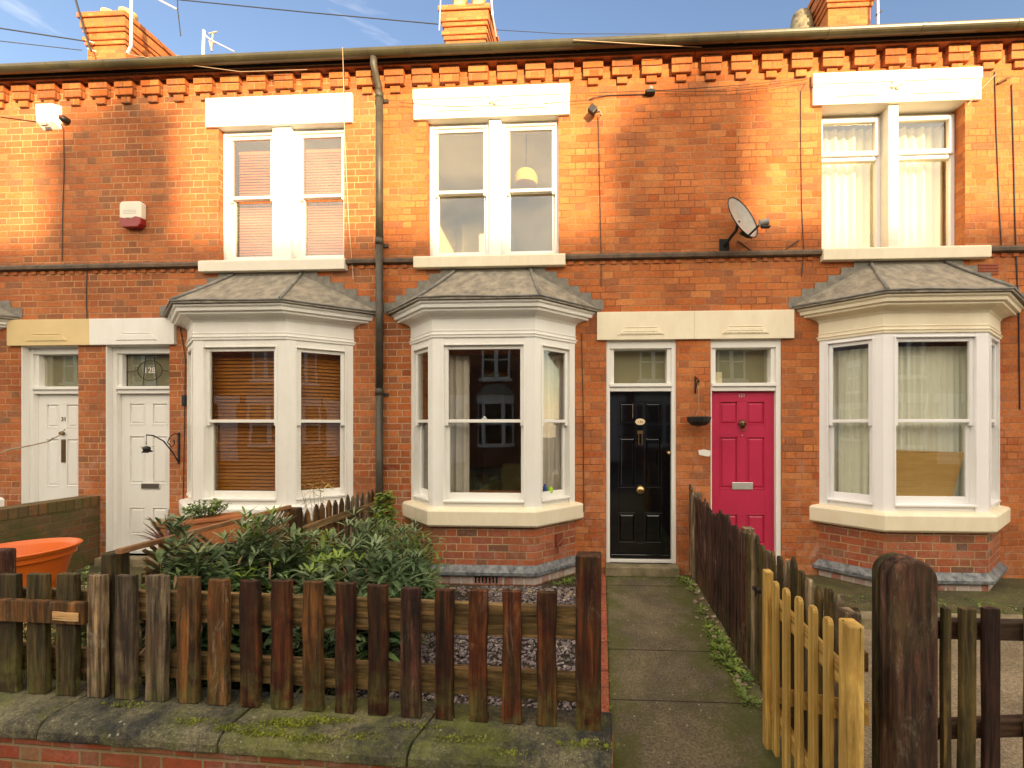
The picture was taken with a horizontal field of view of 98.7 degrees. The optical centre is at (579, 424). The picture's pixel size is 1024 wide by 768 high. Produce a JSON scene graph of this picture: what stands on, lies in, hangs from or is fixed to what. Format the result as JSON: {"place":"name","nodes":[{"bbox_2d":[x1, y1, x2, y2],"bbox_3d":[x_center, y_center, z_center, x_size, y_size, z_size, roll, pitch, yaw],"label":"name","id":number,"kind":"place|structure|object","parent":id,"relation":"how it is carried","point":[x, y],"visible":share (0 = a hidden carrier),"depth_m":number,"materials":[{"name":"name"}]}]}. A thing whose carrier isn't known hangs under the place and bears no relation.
{"place":"outdoors","nodes":[
{"label":"outdoors","id":0,"kind":"place"},
{"bbox_2d":[0,429,64,453],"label":"twig","id":1,"kind":"object","parent":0,"point":[32,444],"visible":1,"depth_m":4.37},
{"bbox_2d":[22,565,145,683],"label":"garden soil","id":2,"kind":"structure","parent":0,"point":[97,570],"depth_m":5.25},
{"bbox_2d":[0,548,15,573],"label":"fence post","id":3,"kind":"object","parent":2,"relation":"on","point":[7,560],"visible":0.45,"depth_m":2.74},
{"bbox_2d":[22,622,55,676],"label":"weed","id":4,"kind":"object","parent":2,"relation":"on","point":[25,636],"visible":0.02,"depth_m":3.01,"materials":[{"name":"green plant"}]},
{"bbox_2d":[0,537,85,634],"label":"plant tub","id":5,"kind":"object","parent":2,"relation":"on","point":[52,556],"visible":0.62,"depth_m":3.93,"materials":[{"name":"orange plastic"}]},
{"bbox_2d":[51,569,86,680],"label":"weed","id":6,"kind":"object","parent":2,"relation":"on","point":[82,644],"visible":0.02,"depth_m":2.89,"materials":[{"name":"green plant"}]},
{"bbox_2d":[81,561,99,636],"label":"weed","id":7,"kind":"object","parent":2,"relation":"on","point":[87,567],"visible":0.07,"depth_m":3.07,"materials":[{"name":"green plant"}]},
{"bbox_2d":[130,510,192,566],"bbox_3d":[-3.114,1.214,3.337,0.498,1.132,0.474,0,0,-16],"label":"cordyline","id":8,"kind":"object","parent":2,"relation":"on","point":[156,535],"visible":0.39,"depth_m":3.30,"materials":[{"name":"purple plant"}]},
{"bbox_2d":[156,511,242,566],"bbox_3d":[-3.263,1.287,3.751,0.560,0.986,0.200,0,0,-44],"label":"trough planter","id":9,"kind":"object","parent":2,"relation":"on","point":[198,522],"visible":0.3,"depth_m":3.75,"materials":[{"name":"ceramic"}]},
{"bbox_2d":[180,498,231,517],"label":"potted plant","id":10,"kind":"object","parent":9,"relation":"in","point":[197,509],"visible":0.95,"depth_m":3.75,"materials":[{"name":"green plant"}]},
{"bbox_2d":[101,490,376,693],"bbox_3d":[-2.605,1.258,3.957,0.173,1.085,2.900,0,0,5],"label":"garden fence","id":11,"kind":"object","parent":2,"relation":"on","point":[114,563],"visible":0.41,"depth_m":3.44,"materials":[{"name":"wood"}]},
{"bbox_2d":[301,481,334,543],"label":"dried plant","id":12,"kind":"object","parent":2,"relation":"on","point":[317,495],"visible":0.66,"depth_m":4.53,"materials":[{"name":"yellow plant"}]},
{"bbox_2d":[232,573,575,709],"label":"soil","id":13,"kind":"structure","parent":0,"point":[549,584],"depth_m":3.58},
{"bbox_2d":[140,556,209,686],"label":"garden shrub","id":14,"kind":"object","parent":13,"relation":"on","point":[171,584],"visible":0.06,"depth_m":2.63,"materials":[{"name":"green plant"}]},
{"bbox_2d":[139,531,225,684],"bbox_3d":[-2.490,1.246,2.736,0.592,1.110,0.489,0,0,38],"label":"garden shrub","id":15,"kind":"object","parent":13,"relation":"on","point":[183,570],"visible":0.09,"depth_m":2.66,"materials":[{"name":"green plant"}]},
{"bbox_2d":[139,506,238,687],"bbox_3d":[-2.465,1.154,2.720,0.645,1.295,0.491,0,0,3],"label":"garden shrub","id":16,"kind":"object","parent":13,"relation":"on","point":[160,553],"visible":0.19,"depth_m":2.67,"materials":[{"name":"green plant"}]},
{"bbox_2d":[163,537,242,689],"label":"garden shrub","id":17,"kind":"object","parent":13,"relation":"on","point":[193,546],"visible":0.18,"depth_m":2.67,"materials":[{"name":"green plant"}]},
{"bbox_2d":[206,541,286,689],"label":"garden shrub","id":18,"kind":"object","parent":13,"relation":"on","point":[242,554],"visible":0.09,"depth_m":2.99,"materials":[{"name":"green plant"}]},
{"bbox_2d":[201,568,298,690],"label":"garden shrub","id":19,"kind":"object","parent":13,"relation":"on","point":[243,574],"visible":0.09,"depth_m":2.84,"materials":[{"name":"green plant"}]},
{"bbox_2d":[204,511,303,686],"bbox_3d":[-2.340,1.221,3.050,0.850,1.160,0.775,0,0,3],"label":"garden shrub","id":20,"kind":"object","parent":13,"relation":"on","point":[223,535],"visible":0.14,"depth_m":3.04,"materials":[{"name":"green plant"}]},
{"bbox_2d":[220,505,310,589],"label":"garden shrub","id":21,"kind":"object","parent":13,"relation":"on","point":[257,519],"visible":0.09,"depth_m":3.13,"materials":[{"name":"green plant"}]},
{"bbox_2d":[221,514,332,592],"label":"garden shrub","id":22,"kind":"object","parent":13,"relation":"on","point":[290,551],"visible":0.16,"depth_m":3.15,"materials":[{"name":"green plant"}]},
{"bbox_2d":[239,564,357,692],"bbox_3d":[-1.834,1.385,2.942,0.756,0.833,0.708,0,0,3],"label":"garden shrub","id":23,"kind":"object","parent":13,"relation":"on","point":[268,636],"visible":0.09,"depth_m":2.89,"materials":[{"name":"green plant"}]},
{"bbox_2d":[266,524,348,591],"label":"garden shrub","id":24,"kind":"object","parent":13,"relation":"on","point":[306,546],"visible":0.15,"depth_m":3.24,"materials":[{"name":"green plant"}]},
{"bbox_2d":[301,528,369,585],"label":"garden shrub","id":25,"kind":"object","parent":13,"relation":"on","point":[333,533],"visible":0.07,"depth_m":3.48,"materials":[{"name":"green plant"}]},
{"bbox_2d":[309,506,401,584],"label":"garden shrub","id":26,"kind":"object","parent":13,"relation":"on","point":[362,534],"visible":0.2,"depth_m":3.61,"materials":[{"name":"green plant"}]},
{"bbox_2d":[324,533,441,661],"bbox_3d":[-1.502,1.306,3.114,0.911,0.992,0.947,0,0,3],"label":"garden shrub","id":27,"kind":"object","parent":13,"relation":"on","point":[383,576],"visible":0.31,"depth_m":3.11,"materials":[{"name":"green plant"}]},
{"bbox_2d":[370,490,399,560],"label":"ivy","id":28,"kind":"object","parent":13,"relation":"on","point":[384,496],"visible":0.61,"depth_m":4.71,"materials":[{"name":"green plant"}]},
{"bbox_2d":[388,549,449,647],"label":"garden shrub","id":29,"kind":"object","parent":13,"relation":"on","point":[427,586],"visible":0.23,"depth_m":3.57,"materials":[{"name":"green plant"}]},
{"bbox_2d":[264,585,575,709],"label":"slate chippings","id":30,"kind":"object","parent":13,"relation":"on","point":[463,653],"visible":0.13,"depth_m":3.48,"materials":[{"name":"gravel"}]},
{"bbox_2d":[232,547,341,688],"bbox_3d":[-2.099,1.343,3.069,0.918,0.917,0.828,0,0,3],"label":"garden shrub","id":31,"kind":"object","parent":30,"relation":"on","point":[282,562],"visible":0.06,"depth_m":3.06,"materials":[{"name":"green plant"}]},
{"bbox_2d":[262,548,379,695],"bbox_3d":[-1.678,1.320,2.953,0.868,0.963,0.750,0,0,3],"label":"garden shrub","id":32,"kind":"object","parent":30,"relation":"on","point":[332,559],"visible":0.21,"depth_m":2.89,"materials":[{"name":"green plant"}]},
{"bbox_2d":[341,507,431,583],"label":"garden shrub","id":33,"kind":"object","parent":30,"relation":"on","point":[400,529],"visible":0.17,"depth_m":3.74,"materials":[{"name":"green plant"}]},
{"bbox_2d":[386,517,452,583],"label":"garden shrub","id":34,"kind":"object","parent":30,"relation":"on","point":[417,537],"visible":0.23,"depth_m":4.07,"materials":[{"name":"green plant"}]},
{"bbox_2d":[445,579,754,686],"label":"weeds","id":35,"kind":"object","parent":13,"relation":"on","point":[737,676],"visible":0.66,"depth_m":4.44,"materials":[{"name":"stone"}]},
{"bbox_2d":[447,574,1021,712],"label":"weeds","id":36,"kind":"object","parent":13,"relation":"on","point":[721,639],"visible":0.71,"depth_m":3.46,"materials":[{"name":"green plant"}]},
{"bbox_2d":[0,0,1023,63],"label":"sky","id":37,"kind":"structure","parent":0,"point":[240,29],"materials":[{"name":"blue"}]},
{"bbox_2d":[606,576,781,767],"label":"path","id":38,"kind":"structure","parent":0,"point":[658,614],"depth_m":2.95,"materials":[{"name":"concrete"}]},
{"bbox_2d":[683,575,793,767],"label":"border","id":39,"kind":"object","parent":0,"point":[756,692],"visible":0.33,"depth_m":3.31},
{"bbox_2d":[689,484,867,767],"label":"picket fence","id":40,"kind":"object","parent":39,"relation":"on","point":[728,562],"visible":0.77,"depth_m":3.13,"materials":[{"name":"wood"}]},
{"bbox_2d":[806,575,1023,614],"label":"side bed","id":41,"kind":"object","parent":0,"point":[1005,594],"visible":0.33,"depth_m":4.54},
{"bbox_2d":[864,629,1022,767],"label":"yard","id":42,"kind":"structure","parent":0,"point":[1011,702],"depth_m":2.96,"materials":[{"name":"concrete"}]},
{"bbox_2d":[938,606,1023,767],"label":"picket fence","id":43,"kind":"object","parent":42,"relation":"on","point":[990,629],"visible":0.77,"depth_m":1.62,"materials":[{"name":"wood"}]},
{"label":"ground","id":44,"kind":"structure","parent":0,"visible":0},
{"bbox_2d":[0,495,99,571],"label":"brick wall","id":45,"kind":"structure","parent":44,"relation":"on","point":[77,517],"depth_m":5.22,"materials":[{"name":"brick"}]},
{"bbox_2d":[0,6,179,506],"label":"terraced house","id":46,"kind":"structure","parent":44,"relation":"on","point":[45,371],"depth_m":5.67,"materials":[{"name":"brown brick"}]},
{"bbox_2d":[0,28,84,41],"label":"overhead wire","id":47,"kind":"object","parent":46,"relation":"attached to","point":[42,34],"visible":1,"depth_m":8.64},
{"bbox_2d":[35,103,61,129],"bbox_3d":[-6.849,-3.986,5.609,0.264,0.302,0.085,0,0,3],"label":"vent box","id":48,"kind":"object","parent":46,"relation":"attached to","point":[47,118],"visible":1,"depth_m":5.58,"materials":[{"name":"white plastic"}]},
{"bbox_2d":[39,394,77,500],"bbox_3d":[-6.871,0.615,5.781,0.678,2.046,0.095,0,0,3],"label":"door","id":49,"kind":"structure","parent":46,"relation":"in","point":[58,458],"depth_m":5.79,"materials":[{"name":"white paint"}]},
{"bbox_2d":[60,123,64,260],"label":"cable","id":50,"kind":"object","parent":46,"relation":"attached to","point":[63,195],"visible":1,"depth_m":5.63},
{"bbox_2d":[75,0,95,51],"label":"tv aerial","id":51,"kind":"object","parent":46,"relation":"attached to","point":[84,30],"visible":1,"depth_m":8.91,"materials":[{"name":"metal"}]},
{"bbox_2d":[126,0,132,53],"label":"tv aerial","id":52,"kind":"object","parent":46,"relation":"attached to","point":[129,49],"visible":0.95,"depth_m":8.86,"materials":[{"name":"metal"}]},
{"bbox_2d":[201,30,234,54],"bbox_3d":[-7.287,-7.717,8.778,0.695,0.498,0.060,0,0,3],"label":"tv aerial","id":53,"kind":"object","parent":46,"relation":"attached to","point":[204,35],"visible":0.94,"depth_m":8.77,"materials":[{"name":"metal"}]},
{"bbox_2d":[67,47,383,566],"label":"terraced house","id":54,"kind":"structure","parent":44,"relation":"on","point":[173,137],"depth_m":5.52,"materials":[{"name":"brown brick"}]},
{"bbox_2d":[120,201,145,228],"bbox_3d":[-5.705,-2.678,5.557,0.294,0.332,0.074,0,0,3],"label":"alarm box","id":55,"kind":"object","parent":54,"relation":"attached to","point":[132,214],"visible":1,"depth_m":5.53,"materials":[{"name":"beige paint"}]},
{"bbox_2d":[122,394,168,549],"bbox_3d":[-5.668,0.615,5.737,0.751,2.046,0.061,0,0,3],"label":"door","id":56,"kind":"structure","parent":54,"relation":"in","point":[145,476],"depth_m":5.73,"materials":[{"name":"white paint"}]},
{"bbox_2d":[141,433,179,463],"bbox_3d":[-5.131,0.299,5.346,0.180,0.403,0.438,0,0,3],"label":"hanging bracket","id":57,"kind":"object","parent":54,"relation":"attached to","point":[146,449],"visible":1,"depth_m":5.42,"materials":[{"name":"black metal"}]},
{"bbox_2d":[180,328,185,498],"bbox_3d":[-5.063,-0.066,5.554,0.078,2.354,0.010,0,0,3],"label":"cable","id":58,"kind":"object","parent":54,"relation":"attached to","point":[184,416],"visible":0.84,"depth_m":5.55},
{"bbox_2d":[128,54,306,71],"bbox_3d":[-4.423,-4.441,5.358,2.142,0.143,0.075,0,0,-2],"label":"cable","id":59,"kind":"object","parent":54,"relation":"attached to","point":[233,70],"visible":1,"depth_m":5.37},
{"bbox_2d":[212,351,274,490],"bbox_3d":[-3.954,-0.041,5.233,0.933,1.719,0.035,0,0,3],"label":"venetian blind","id":60,"kind":"object","parent":54,"relation":"hanging from","point":[244,456],"visible":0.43,"depth_m":5.23,"materials":[{"name":"wood"}]},
{"bbox_2d":[239,151,271,256],"bbox_3d":[-4.190,-2.862,5.776,0.662,1.515,0.035,0,0,3],"label":"venetian blind","id":61,"kind":"object","parent":54,"relation":"hanging from","point":[259,248],"visible":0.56,"depth_m":5.78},
{"bbox_2d":[186,340,352,504],"bbox_3d":[-3.929,-0.030,5.321,2.171,1.940,0.537,0,0,3],"label":"bay window","id":62,"kind":"structure","parent":54,"relation":"in","point":[287,421],"depth_m":5.10,"materials":[{"name":"white paint"}]},
{"bbox_2d":[224,127,343,259],"bbox_3d":[-3.768,-2.930,5.598,1.643,1.690,0.178,0,0,3],"label":"window","id":63,"kind":"structure","parent":54,"relation":"in","point":[288,199],"depth_m":5.56,"materials":[{"name":"white paint"}]},
{"bbox_2d":[301,352,339,489],"bbox_3d":[-3.194,-0.041,5.386,0.563,1.719,0.035,0,0,-36],"label":"venetian blind","id":64,"kind":"object","parent":54,"relation":"hanging from","point":[320,455],"visible":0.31,"depth_m":5.37,"materials":[{"name":"wood"}]},
{"bbox_2d":[304,149,343,255],"bbox_3d":[-3.330,-2.863,5.732,0.662,1.514,0.035,0,0,3],"label":"venetian blind","id":65,"kind":"object","parent":54,"relation":"hanging from","point":[312,154],"visible":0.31,"depth_m":5.73,"materials":[{"name":"plastic"}]},
{"bbox_2d":[342,47,353,278],"bbox_3d":[-2.827,-3.151,5.310,0.109,2.662,0.300,0,0,-23],"label":"cable","id":66,"kind":"object","parent":54,"relation":"attached to","point":[345,159],"visible":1,"depth_m":5.42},
{"bbox_2d":[0,677,612,767],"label":"garden wall","id":67,"kind":"structure","parent":44,"relation":"on","point":[51,729],"depth_m":2.27,"materials":[{"name":"stone"}]},
{"bbox_2d":[0,572,87,695],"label":"picket fence","id":68,"kind":"object","parent":67,"relation":"on","point":[39,604],"visible":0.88,"depth_m":2.53,"materials":[{"name":"brown wood"}]},
{"bbox_2d":[87,551,601,731],"bbox_3d":[-1.371,1.125,2.412,2.980,0.900,0.105,0,0,5],"label":"picket fence","id":69,"kind":"object","parent":67,"relation":"on","point":[188,606],"visible":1,"depth_m":2.38,"materials":[{"name":"wood"}]},
{"bbox_2d":[101,700,618,757],"bbox_3d":[-1.248,1.566,2.240,2.891,0.035,0.202,0,0,6],"label":"moss","id":70,"kind":"object","parent":67,"relation":"on","point":[289,723],"visible":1,"depth_m":2.24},
{"bbox_2d":[369,0,698,585],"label":"terraced house","id":71,"kind":"structure","parent":44,"relation":"on","point":[560,279],"depth_m":5.29,"materials":[{"name":"orange brick"}]},
{"bbox_2d":[181,0,437,24],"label":"overhead wire","id":72,"kind":"object","parent":71,"relation":"attached to","point":[310,12],"visible":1,"depth_m":8.78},
{"bbox_2d":[370,55,388,546],"bbox_3d":[-2.469,-1.365,5.308,0.170,6.090,0.244,0,0,3],"label":"drain pipe","id":73,"kind":"object","parent":71,"relation":"attached to","point":[380,101],"visible":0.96,"depth_m":5.32,"materials":[{"name":"metal"}]},
{"bbox_2d":[449,356,469,491],"bbox_3d":[-1.434,0.015,5.167,0.260,1.670,0.068,0,0,3],"label":"curtain","id":74,"kind":"object","parent":71,"relation":"hanging from","point":[459,387],"visible":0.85,"depth_m":5.17,"materials":[{"name":"fabric"}]},
{"bbox_2d":[439,0,496,36],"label":"tv aerial","id":75,"kind":"object","parent":71,"relation":"attached to","point":[491,12],"visible":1,"depth_m":8.56,"materials":[{"name":"metal"}]},
{"bbox_2d":[463,224,514,252],"bbox_3d":[-1.571,-2.405,7.579,0.800,1.990,0.520,0,0,3],"label":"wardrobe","id":76,"kind":"object","parent":71,"relation":"in","point":[473,237],"visible":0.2,"depth_m":7.33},
{"bbox_2d":[411,337,574,507],"bbox_3d":[-1.085,-0.030,5.174,2.038,1.940,0.529,0,0,3],"label":"bay window","id":77,"kind":"structure","parent":71,"relation":"in","point":[438,493],"depth_m":4.97,"materials":[{"name":"white paint"}]},
{"bbox_2d":[430,119,558,255],"bbox_3d":[-1.067,-2.930,5.462,1.633,1.690,0.178,0,0,3],"label":"window","id":78,"kind":"structure","parent":71,"relation":"in","point":[496,191],"depth_m":5.43,"materials":[{"name":"white paint"}]},
{"bbox_2d":[399,100,593,106],"bbox_3d":[-1.025,-3.938,5.312,2.399,0.090,0.018,0,0,2],"label":"cable","id":79,"kind":"object","parent":71,"relation":"attached to","point":[493,105],"visible":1,"depth_m":5.31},
{"bbox_2d":[479,463,520,489],"bbox_3d":[-0.511,1.139,7.285,2.145,0.919,0.900,0,0,3],"label":"sofa","id":80,"kind":"object","parent":71,"relation":"in","point":[511,476],"visible":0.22,"depth_m":7.57,"materials":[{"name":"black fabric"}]},
{"bbox_2d":[515,134,537,188],"bbox_3d":[-0.721,-3.674,5.894,0.310,0.851,0.310,0,0,3],"label":"pendant lamp","id":81,"kind":"object","parent":71,"relation":"hanging from","point":[526,177],"visible":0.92,"depth_m":5.84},
{"bbox_2d":[543,354,562,489],"bbox_3d":[-0.347,-0.005,5.310,0.460,1.710,0.075,0,0,-42],"label":"curtain","id":82,"kind":"object","parent":71,"relation":"hanging from","point":[553,387],"visible":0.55,"depth_m":5.32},
{"bbox_2d":[555,533,562,553],"bbox_3d":[-0.238,1.390,5.101,0.102,0.220,0.061,0,0,-42],"label":"meter cover","id":83,"kind":"object","parent":71,"relation":"attached to","point":[558,539],"visible":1,"depth_m":5.09,"materials":[{"name":"brown plastic"}]},
{"bbox_2d":[496,29,665,33],"bbox_3d":[-0.012,-7.872,8.712,3.438,0.249,0.011,0,0,3],"label":"overhead wire","id":84,"kind":"object","parent":71,"relation":"attached to","point":[587,33],"visible":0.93,"depth_m":8.70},
{"bbox_2d":[581,333,583,511],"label":"cable","id":85,"kind":"object","parent":71,"relation":"attached to","point":[583,430],"visible":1,"depth_m":5.29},
{"bbox_2d":[588,103,601,115],"bbox_3d":[0.188,-3.772,5.220,0.196,0.118,0.104,0,0,-21],"label":"floodlight","id":86,"kind":"object","parent":71,"relation":"attached to","point":[592,109],"visible":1,"depth_m":5.18,"materials":[{"name":"black metal"}]},
{"bbox_2d":[598,119,600,242],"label":"cable","id":87,"kind":"object","parent":71,"relation":"attached to","point":[599,181],"visible":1,"depth_m":5.28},
{"bbox_2d":[575,40,700,47],"bbox_3d":[0.677,-4.426,5.046,1.496,0.056,0.030,0,0,-2],"label":"cable","id":88,"kind":"object","parent":71,"relation":"attached to","point":[636,43],"visible":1,"depth_m":5.04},
{"bbox_2d":[610,392,670,558],"bbox_3d":[0.744,0.615,5.336,0.744,2.046,0.117,0,0,3],"label":"door","id":89,"kind":"structure","parent":71,"relation":"in","point":[640,422],"depth_m":5.35,"materials":[{"name":"black paint"}]},
{"bbox_2d":[645,85,654,95],"bbox_3d":[0.847,-4.021,5.229,0.120,0.090,0.070,0,0,3],"label":"wire bracket","id":90,"kind":"object","parent":71,"relation":"attached to","point":[650,91],"visible":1,"depth_m":5.21,"materials":[{"name":"black metal"}]},
{"bbox_2d":[589,78,804,93],"bbox_3d":[1.407,-4.061,5.202,2.594,0.102,0.024,0,0,3],"label":"cable","id":91,"kind":"object","parent":90,"relation":"attached to","point":[701,87],"visible":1,"depth_m":5.19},
{"bbox_2d":[601,574,609,711],"bbox_3d":[0.208,1.837,3.873,0.074,0.126,2.658,0,0,3],"label":"path edging","id":92,"kind":"object","parent":44,"relation":"on","point":[604,679],"visible":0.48,"depth_m":3.39,"materials":[{"name":"ceramic"}]},
{"bbox_2d":[694,0,1023,590],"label":"terraced house","id":93,"kind":"structure","parent":44,"relation":"on","point":[774,330],"depth_m":5.11,"materials":[{"name":"orange brick"}]},
{"bbox_2d":[687,376,710,426],"bbox_3d":[1.381,-0.282,5.048,0.279,0.606,0.282,0,0,-41],"label":"hanging basket","id":94,"kind":"object","parent":93,"relation":"attached to","point":[698,421],"visible":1,"depth_m":4.97,"materials":[{"name":"black metal"}]},
{"bbox_2d":[712,391,773,550],"bbox_3d":[1.976,0.615,5.281,0.756,2.046,0.103,0,0,3],"label":"door","id":95,"kind":"structure","parent":93,"relation":"in","point":[742,421],"depth_m":5.29,"materials":[{"name":"pink paint"}]},
{"bbox_2d":[719,197,770,250],"bbox_3d":[1.856,-2.343,4.935,0.409,0.551,0.554,0,0,3],"label":"satellite dish","id":96,"kind":"object","parent":93,"relation":"on","point":[743,219],"visible":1,"depth_m":5.01,"materials":[{"name":"grey paint"}]},
{"bbox_2d":[800,84,804,276],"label":"cable","id":97,"kind":"object","parent":93,"relation":"attached to","point":[801,176],"visible":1,"depth_m":5.16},
{"bbox_2d":[822,128,872,248],"bbox_3d":[3.314,-2.910,5.498,1.047,1.620,0.082,0,0,3],"label":"curtain","id":98,"kind":"object","parent":93,"relation":"hanging from","point":[847,205],"visible":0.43,"depth_m":5.49,"materials":[{"name":"fabric"}]},
{"bbox_2d":[834,348,868,493],"bbox_3d":[3.201,-0.015,5.052,0.047,1.730,0.540,0,0,-44],"label":"curtain","id":99,"kind":"object","parent":93,"relation":"hanging from","point":[851,439],"visible":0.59,"depth_m":5.08,"materials":[{"name":"fabric"}]},
{"bbox_2d":[822,105,953,246],"bbox_3d":[3.692,-2.930,5.234,1.630,1.690,0.214,0,0,3],"label":"window","id":100,"kind":"structure","parent":93,"relation":"in","point":[885,156],"depth_m":5.24,"materials":[{"name":"beige paint"}]},
{"bbox_2d":[896,346,921,450],"bbox_3d":[3.621,-0.015,4.892,0.450,1.730,0.047,0,0,3],"label":"curtain","id":101,"kind":"object","parent":93,"relation":"hanging from","point":[908,436],"visible":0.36,"depth_m":4.89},
{"bbox_2d":[819,332,1000,511],"bbox_3d":[3.856,-0.030,4.927,2.044,1.940,0.533,0,0,3],"label":"bay window","id":102,"kind":"structure","parent":93,"relation":"in","point":[981,428],"depth_m":4.73,"materials":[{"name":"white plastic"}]},
{"bbox_2d":[898,126,944,246],"bbox_3d":[4.305,-2.910,5.448,0.928,1.620,0.084,0,0,3],"label":"curtain","id":103,"kind":"object","parent":93,"relation":"hanging from","point":[921,203],"visible":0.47,"depth_m":5.45,"materials":[{"name":"fabric"}]},
{"bbox_2d":[896,450,963,495],"bbox_3d":[3.801,0.557,4.792,0.820,0.565,0.015,0,0,3],"label":"board","id":104,"kind":"object","parent":93,"relation":"in","point":[927,473],"visible":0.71,"depth_m":4.78,"materials":[{"name":"wood"}]},
{"bbox_2d":[922,346,966,495],"bbox_3d":[4.075,-0.015,4.869,0.480,1.730,0.048,0,0,3],"label":"curtain","id":105,"kind":"object","parent":93,"relation":"hanging from","point":[944,382],"visible":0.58,"depth_m":4.87,"materials":[{"name":"fabric"}]},
{"bbox_2d":[978,264,998,274],"bbox_3d":[4.757,-1.811,5.063,0.220,0.125,0.008,0,0,3],"label":"air brick","id":106,"kind":"object","parent":93,"relation":"attached to","point":[988,268],"visible":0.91,"depth_m":5.06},
{"bbox_2d":[994,72,1001,244],"bbox_3d":[4.861,-3.092,5.054,0.085,2.024,0.011,0,0,3],"label":"cable","id":107,"kind":"object","parent":93,"relation":"attached to","point":[997,158],"visible":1,"depth_m":5.05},
{"bbox_2d":[1011,84,1020,409],"bbox_3d":[5.056,-2.063,5.044,0.103,3.770,0.013,0,0,3],"label":"cable","id":108,"kind":"object","parent":93,"relation":"attached to","point":[1015,240],"visible":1,"depth_m":5.04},
{"bbox_2d":[838,552,937,767],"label":"gate post","id":109,"kind":"object","parent":44,"relation":"on","point":[904,661],"visible":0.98,"depth_m":1.61,"materials":[{"name":"wood"}]},
{"bbox_2d":[752,569,868,767],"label":"garden gate","id":110,"kind":"structure","parent":109,"relation":"attached to","point":[848,707],"depth_m":1.86,"materials":[{"name":"yellow wood"}]},
{"bbox_2d":[823,611,1022,628],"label":"kerb","id":111,"kind":"structure","parent":44,"relation":"on","point":[866,619],"depth_m":3.93,"materials":[{"name":"concrete"}]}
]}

